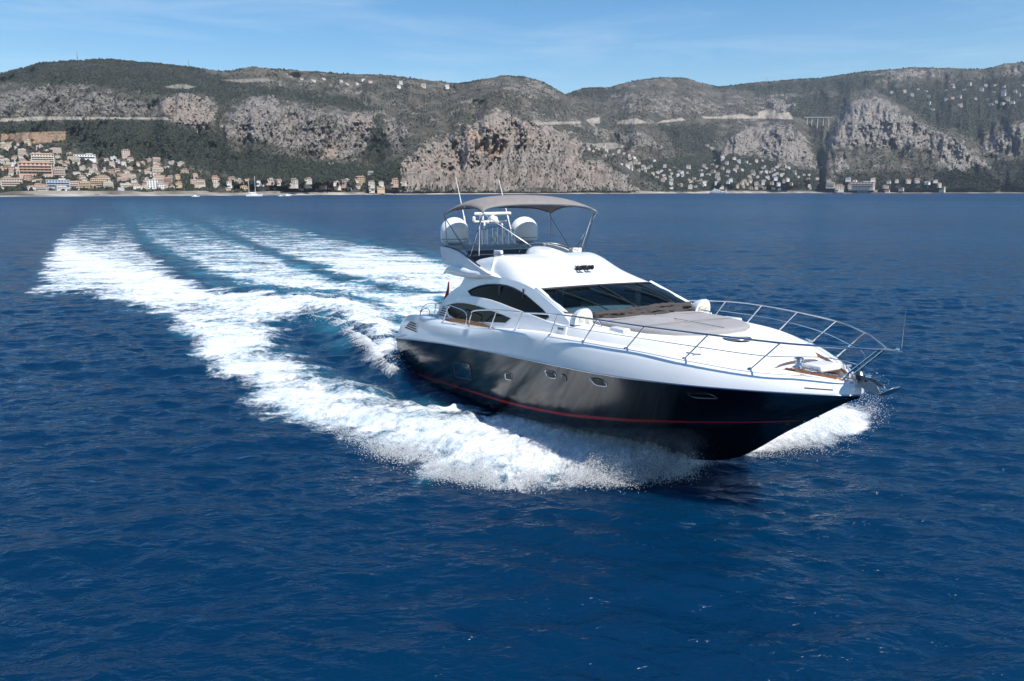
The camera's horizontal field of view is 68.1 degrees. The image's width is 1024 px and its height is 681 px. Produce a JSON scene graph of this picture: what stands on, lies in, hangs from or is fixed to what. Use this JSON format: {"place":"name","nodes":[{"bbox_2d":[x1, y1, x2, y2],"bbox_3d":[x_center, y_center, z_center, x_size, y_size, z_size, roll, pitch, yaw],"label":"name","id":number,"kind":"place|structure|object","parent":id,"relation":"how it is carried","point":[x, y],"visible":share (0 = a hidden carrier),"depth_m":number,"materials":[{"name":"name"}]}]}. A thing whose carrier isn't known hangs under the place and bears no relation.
{"place":"outdoors","nodes":[
{"label":"outdoors","id":0,"kind":"place"},
{"bbox_2d":[0,191,988,196],"bbox_3d":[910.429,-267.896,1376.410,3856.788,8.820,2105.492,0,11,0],"label":"beach","id":1,"kind":"structure","parent":0,"point":[108,193],"depth_m":1118.19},
{"bbox_2d":[834,185,843,191],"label":"house","id":2,"kind":"structure","parent":1,"relation":"on","point":[839,188],"depth_m":2337.51,"materials":[{"name":"ceramic"}]},
{"bbox_2d":[0,193,1023,680],"bbox_3d":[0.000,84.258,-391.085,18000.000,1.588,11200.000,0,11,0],"label":"sea","id":3,"kind":"structure","parent":0,"point":[192,487],"depth_m":18.51,"materials":[{"name":"liquid"}]},
{"bbox_2d":[246,176,262,195],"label":"sailing yacht","id":4,"kind":"object","parent":3,"relation":"on","point":[255,194],"visible":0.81,"depth_m":961.92,"materials":[{"name":"white"}]},
{"bbox_2d":[264,284,890,494],"bbox_3d":[-7.139,-0.633,34.362,15.109,1.281,43.591,-9,14,-39],"label":"spray","id":5,"kind":"object","parent":3,"relation":"on","point":[597,475],"visible":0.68,"depth_m":18.12,"materials":[{"name":"white liquid"}]},
{"bbox_2d":[315,315,870,492],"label":"bow wave","id":6,"kind":"object","parent":3,"relation":"on","point":[555,435],"visible":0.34,"depth_m":19.72,"materials":[{"name":"white liquid"}]},
{"bbox_2d":[395,179,906,459],"bbox_3d":[2.045,-1.188,22.756,5.884,8.054,21.070,-5,10,-28],"label":"motor yacht","id":7,"kind":"object","parent":3,"relation":"on","point":[520,332],"visible":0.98,"depth_m":18.92,"materials":[{"name":"black paint"}]},
{"bbox_2d":[452,361,471,379],"bbox_3d":[-1.588,0.951,24.136,0.135,0.740,1.423,-6,13,-27],"label":"hull window","id":8,"kind":"structure","parent":7,"relation":"in","point":[462,370],"depth_m":24.13,"materials":[{"name":"blue glass"}]},
{"bbox_2d":[446,302,510,322],"bbox_3d":[-1.127,-0.832,23.794,0.223,0.639,4.700,-5,10,-28],"label":"galley window","id":9,"kind":"structure","parent":7,"relation":"in","point":[478,316],"depth_m":23.91,"materials":[{"name":"black glass"}]},
{"bbox_2d":[468,284,548,319],"bbox_3d":[-0.173,-1.313,22.408,0.212,0.661,5.349,-6,13,-27],"label":"saloon window","id":10,"kind":"structure","parent":7,"relation":"in","point":[510,296],"depth_m":22.28,"materials":[{"name":"black glass"}]},
{"bbox_2d":[710,188,726,192],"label":"superyacht","id":11,"kind":"object","parent":3,"relation":"on","point":[714,190],"visible":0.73,"depth_m":2123.78,"materials":[{"name":"white"}]},
{"bbox_2d":[0,59,1023,194],"bbox_3d":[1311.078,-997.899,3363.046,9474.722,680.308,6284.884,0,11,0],"label":"hills","id":12,"kind":"structure","parent":0,"point":[432,169],"depth_m":2346.88,"materials":[{"name":"stone"}]},
{"bbox_2d":[1,177,22,188],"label":"apartment block","id":13,"kind":"structure","parent":12,"relation":"on","point":[11,182],"depth_m":1009.03,"materials":[{"name":"beige paint"}]},
{"bbox_2d":[17,148,25,152],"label":"apartment block","id":14,"kind":"structure","parent":12,"relation":"on","point":[21,150],"depth_m":1321.91,"materials":[{"name":"grey"}]},
{"bbox_2d":[18,152,27,157],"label":"apartment block","id":15,"kind":"structure","parent":12,"relation":"on","point":[21,154],"depth_m":1286.14,"materials":[{"name":"brown tile"}]},
{"bbox_2d":[23,174,32,180],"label":"house","id":16,"kind":"structure","parent":12,"relation":"on","point":[27,177],"depth_m":1044.95,"materials":[{"name":"ceramic"}]},
{"bbox_2d":[24,139,31,145],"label":"villa","id":17,"kind":"object","parent":12,"relation":"on","point":[28,141],"visible":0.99,"depth_m":1385.10,"materials":[{"name":"grey"}]},
{"bbox_2d":[17,160,53,178],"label":"apartment block","id":18,"kind":"structure","parent":12,"relation":"on","point":[32,168],"depth_m":1081.77,"materials":[{"name":"ceramic"}]},
{"bbox_2d":[35,184,48,190],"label":"apartment block","id":19,"kind":"structure","parent":12,"relation":"on","point":[45,187],"depth_m":962.92,"materials":[{"name":"paint"}]},
{"bbox_2d":[31,152,55,165],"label":"apartment block","id":20,"kind":"structure","parent":12,"relation":"on","point":[49,156],"depth_m":1223.49,"materials":[{"name":"ceramic"}]},
{"bbox_2d":[52,147,61,153],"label":"apartment block","id":21,"kind":"structure","parent":12,"relation":"on","point":[56,150],"depth_m":1377.60,"materials":[{"name":"ceramic"}]},
{"bbox_2d":[45,178,69,189],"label":"apartment block","id":22,"kind":"structure","parent":12,"relation":"on","point":[50,183],"depth_m":999.43,"materials":[{"name":"blue paint"}]},
{"bbox_2d":[53,166,64,177],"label":"apartment block","id":23,"kind":"structure","parent":12,"relation":"on","point":[60,171],"depth_m":1119.87,"materials":[{"name":"pink tile"}]},
{"bbox_2d":[55,185,66,190],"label":"apartment block","id":24,"kind":"structure","parent":12,"relation":"on","point":[59,187],"depth_m":982.09,"materials":[{"name":"paint"}]},
{"bbox_2d":[67,156,79,164],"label":"apartment block","id":25,"kind":"structure","parent":12,"relation":"on","point":[73,159],"depth_m":1345.16,"materials":[{"name":"brown tile"}]},
{"bbox_2d":[70,180,79,190],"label":"apartment block","id":26,"kind":"structure","parent":12,"relation":"on","point":[76,183],"depth_m":1014.61,"materials":[{"name":"paint"}]},
{"bbox_2d":[77,174,85,179],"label":"house","id":27,"kind":"structure","parent":12,"relation":"on","point":[79,177],"depth_m":1204.25,"materials":[{"name":"ceramic"}]},
{"bbox_2d":[79,180,89,188],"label":"apartment block","id":28,"kind":"structure","parent":12,"relation":"on","point":[85,183],"depth_m":1056.13,"materials":[{"name":"grey paint"}]},
{"bbox_2d":[73,153,96,162],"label":"apartment block","id":29,"kind":"structure","parent":12,"relation":"on","point":[90,156],"depth_m":1388.81,"materials":[{"name":"grey"}]},
{"bbox_2d":[89,168,95,172],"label":"house","id":30,"kind":"structure","parent":12,"relation":"on","point":[92,170],"depth_m":1283.28,"materials":[{"name":"grey"}]},
{"bbox_2d":[90,178,107,186],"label":"apartment block","id":31,"kind":"structure","parent":12,"relation":"on","point":[97,182],"depth_m":1107.46,"materials":[{"name":"ceramic"}]},
{"bbox_2d":[94,175,109,180],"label":"apartment block","id":32,"kind":"structure","parent":12,"relation":"on","point":[107,177],"depth_m":1170.41,"materials":[{"name":"brown tile"}]},
{"bbox_2d":[102,181,113,187],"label":"apartment block","id":33,"kind":"structure","parent":12,"relation":"on","point":[108,184],"depth_m":1087.55,"materials":[{"name":"grey paint"}]},
{"bbox_2d":[108,169,115,176],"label":"house","id":34,"kind":"structure","parent":12,"relation":"on","point":[110,171],"depth_m":1306.09,"materials":[{"name":"pink tile"}]},
{"bbox_2d":[109,161,114,167],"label":"house","id":35,"kind":"structure","parent":12,"relation":"on","point":[111,163],"depth_m":1367.06,"materials":[{"name":"grey"}]},
{"bbox_2d":[117,176,128,181],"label":"apartment block","id":36,"kind":"structure","parent":12,"relation":"on","point":[126,178],"depth_m":1220.00,"materials":[{"name":"ceramic"}]},
{"bbox_2d":[119,182,130,187],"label":"apartment block","id":37,"kind":"structure","parent":12,"relation":"on","point":[126,184],"depth_m":1119.01,"materials":[{"name":"grey paint"}]},
{"bbox_2d":[121,149,129,158],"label":"house","id":38,"kind":"structure","parent":12,"relation":"on","point":[125,153],"depth_m":1505.50,"materials":[{"name":"ceramic"}]},
{"bbox_2d":[122,173,131,179],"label":"apartment block","id":39,"kind":"structure","parent":12,"relation":"on","point":[129,175],"depth_m":1253.94,"materials":[{"name":"brown tile"}]},
{"bbox_2d":[127,157,133,162],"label":"house","id":40,"kind":"structure","parent":12,"relation":"on","point":[129,159],"depth_m":1456.26,"materials":[{"name":"ceramic"}]},
{"bbox_2d":[132,183,140,188],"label":"house","id":41,"kind":"structure","parent":12,"relation":"on","point":[135,186],"depth_m":1127.48,"materials":[{"name":"paint"}]},
{"bbox_2d":[146,178,157,188],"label":"villa","id":42,"kind":"object","parent":12,"relation":"on","point":[152,182],"visible":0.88,"depth_m":1140.49,"materials":[{"name":"grey paint"}]},
{"bbox_2d":[152,157,160,163],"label":"apartment block","id":43,"kind":"structure","parent":12,"relation":"on","point":[155,159],"depth_m":1450.07,"materials":[{"name":"ceramic"}]},
{"bbox_2d":[151,166,163,175],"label":"apartment block","id":44,"kind":"structure","parent":12,"relation":"on","point":[155,170],"depth_m":1294.27,"materials":[{"name":"ceramic"}]},
{"bbox_2d":[153,176,164,182],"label":"apartment block","id":45,"kind":"structure","parent":12,"relation":"on","point":[160,179],"depth_m":1186.56,"materials":[{"name":"ceramic"}]},
{"bbox_2d":[156,182,164,188],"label":"house","id":46,"kind":"structure","parent":12,"relation":"on","point":[161,185],"depth_m":1136.10,"materials":[{"name":"paint"}]},
{"bbox_2d":[164,177,172,182],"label":"apartment block","id":47,"kind":"structure","parent":12,"relation":"on","point":[168,179],"depth_m":1168.01,"materials":[{"name":"pink tile"}]},
{"bbox_2d":[176,181,182,187],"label":"house","id":48,"kind":"structure","parent":12,"relation":"on","point":[179,185],"depth_m":1124.68,"materials":[{"name":"paint"}]},
{"bbox_2d":[180,168,188,173],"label":"house","id":49,"kind":"structure","parent":12,"relation":"on","point":[186,170],"depth_m":1249.25,"materials":[{"name":"brown tile"}]},
{"bbox_2d":[189,178,197,187],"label":"villa","id":50,"kind":"object","parent":12,"relation":"on","point":[193,181],"visible":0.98,"depth_m":1168.02,"materials":[{"name":"pink"}]},
{"bbox_2d":[197,180,205,186],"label":"apartment block","id":51,"kind":"structure","parent":12,"relation":"on","point":[201,183],"depth_m":1191.16,"materials":[{"name":"paint"}]},
{"bbox_2d":[211,182,219,187],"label":"villa","id":52,"kind":"object","parent":12,"relation":"on","point":[215,184],"visible":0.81,"depth_m":1248.65,"materials":[{"name":"grey paint"}]},
{"bbox_2d":[211,177,220,181],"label":"house","id":53,"kind":"structure","parent":12,"relation":"on","point":[217,179],"depth_m":1302.59,"materials":[{"name":"ceramic"}]},
{"bbox_2d":[226,180,232,187],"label":"house","id":54,"kind":"structure","parent":12,"relation":"on","point":[229,184],"depth_m":1210.43,"materials":[{"name":"paint"}]},
{"bbox_2d":[234,178,241,185],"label":"villa","id":55,"kind":"object","parent":12,"relation":"on","point":[239,180],"visible":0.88,"depth_m":1200.02,"materials":[{"name":"grey"}]},
{"bbox_2d":[255,186,265,190],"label":"villa","id":56,"kind":"object","parent":12,"relation":"on","point":[260,188],"visible":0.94,"depth_m":1212.61,"materials":[{"name":"grey"}]},
{"bbox_2d":[264,178,274,184],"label":"villa","id":57,"kind":"object","parent":12,"relation":"on","point":[269,180],"visible":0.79,"depth_m":1209.06,"materials":[{"name":"grey"}]},
{"bbox_2d":[275,179,281,185],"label":"house","id":58,"kind":"structure","parent":12,"relation":"on","point":[278,181],"depth_m":1204.68,"materials":[{"name":"white tile"}]},
{"bbox_2d":[289,177,297,187],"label":"house","id":59,"kind":"structure","parent":12,"relation":"on","point":[294,181],"depth_m":1213.29,"materials":[{"name":"brown tile"}]},
{"bbox_2d":[302,184,311,187],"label":"house","id":60,"kind":"structure","parent":12,"relation":"on","point":[307,186],"depth_m":1267.56,"materials":[{"name":"ceramic"}]},
{"bbox_2d":[305,177,311,183],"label":"house","id":61,"kind":"structure","parent":12,"relation":"on","point":[309,180],"depth_m":1241.91,"materials":[{"name":"white tile"}]},
{"bbox_2d":[334,185,340,189],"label":"house","id":62,"kind":"structure","parent":12,"relation":"on","point":[337,187],"depth_m":1337.17,"materials":[{"name":"paint"}]},
{"bbox_2d":[341,178,349,187],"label":"villa","id":63,"kind":"object","parent":12,"relation":"on","point":[344,184],"visible":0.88,"depth_m":1369.36,"materials":[{"name":"grey paint"}]},
{"bbox_2d":[356,176,364,185],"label":"house","id":64,"kind":"structure","parent":12,"relation":"on","point":[361,180],"depth_m":1480.00,"materials":[{"name":"ceramic"}]},
{"bbox_2d":[368,180,374,187],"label":"house","id":65,"kind":"structure","parent":12,"relation":"on","point":[371,184],"depth_m":1371.86,"materials":[{"name":"beige paint"}]},
{"bbox_2d":[369,188,374,192],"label":"house","id":66,"kind":"structure","parent":12,"relation":"on","point":[371,190],"depth_m":1376.70,"materials":[{"name":"white tile"}]},
{"bbox_2d":[377,186,384,193],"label":"villa","id":67,"kind":"object","parent":12,"relation":"on","point":[380,189],"visible":1,"depth_m":1393.03,"materials":[{"name":"grey"}]},
{"bbox_2d":[391,177,397,186],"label":"house","id":68,"kind":"structure","parent":12,"relation":"on","point":[394,182],"depth_m":1420.96,"materials":[{"name":"brown tile"}]},
{"bbox_2d":[400,180,406,185],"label":"house","id":69,"kind":"structure","parent":12,"relation":"on","point":[403,182],"depth_m":1441.65,"materials":[{"name":"beige paint"}]},
{"bbox_2d":[0,58,1023,192],"bbox_3d":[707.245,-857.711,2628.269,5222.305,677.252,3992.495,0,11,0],"label":"woodland","id":70,"kind":"object","parent":12,"relation":"on","point":[286,180],"visible":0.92,"depth_m":2144.03,"materials":[{"name":"green plant"}]},
{"bbox_2d":[804,117,831,127],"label":"viaduct","id":71,"kind":"object","parent":12,"relation":"on","point":[817,120],"visible":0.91,"depth_m":3529.35,"materials":[{"name":"grey concrete"}]},
{"bbox_2d":[848,181,874,189],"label":"apartment block","id":72,"kind":"structure","parent":12,"relation":"on","point":[866,185],"depth_m":2318.96,"materials":[{"name":"grey paint"}]},
{"bbox_2d":[905,179,910,183],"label":"house","id":73,"kind":"structure","parent":12,"relation":"on","point":[907,181],"depth_m":2307.04,"materials":[{"name":"white tile"}]},
{"bbox_2d":[0,0,1023,93],"label":"sky","id":74,"kind":"structure","parent":0,"point":[569,46],"materials":[{"name":"blue"}]},
{"bbox_2d":[592,301,695,318],"bbox_3d":[3.620,-0.801,20.170,3.614,0.309,0.753,-6,13,-30],"label":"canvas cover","id":75,"kind":"object","parent":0,"point":[661,308],"visible":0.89,"depth_m":19.95,"materials":[{"name":"grey fabric"}]},
{"bbox_2d":[826,182,834,187],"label":"apartment block","id":76,"kind":"structure","parent":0,"point":[830,185],"depth_m":2339.19,"materials":[{"name":"white paint"}]}
]}

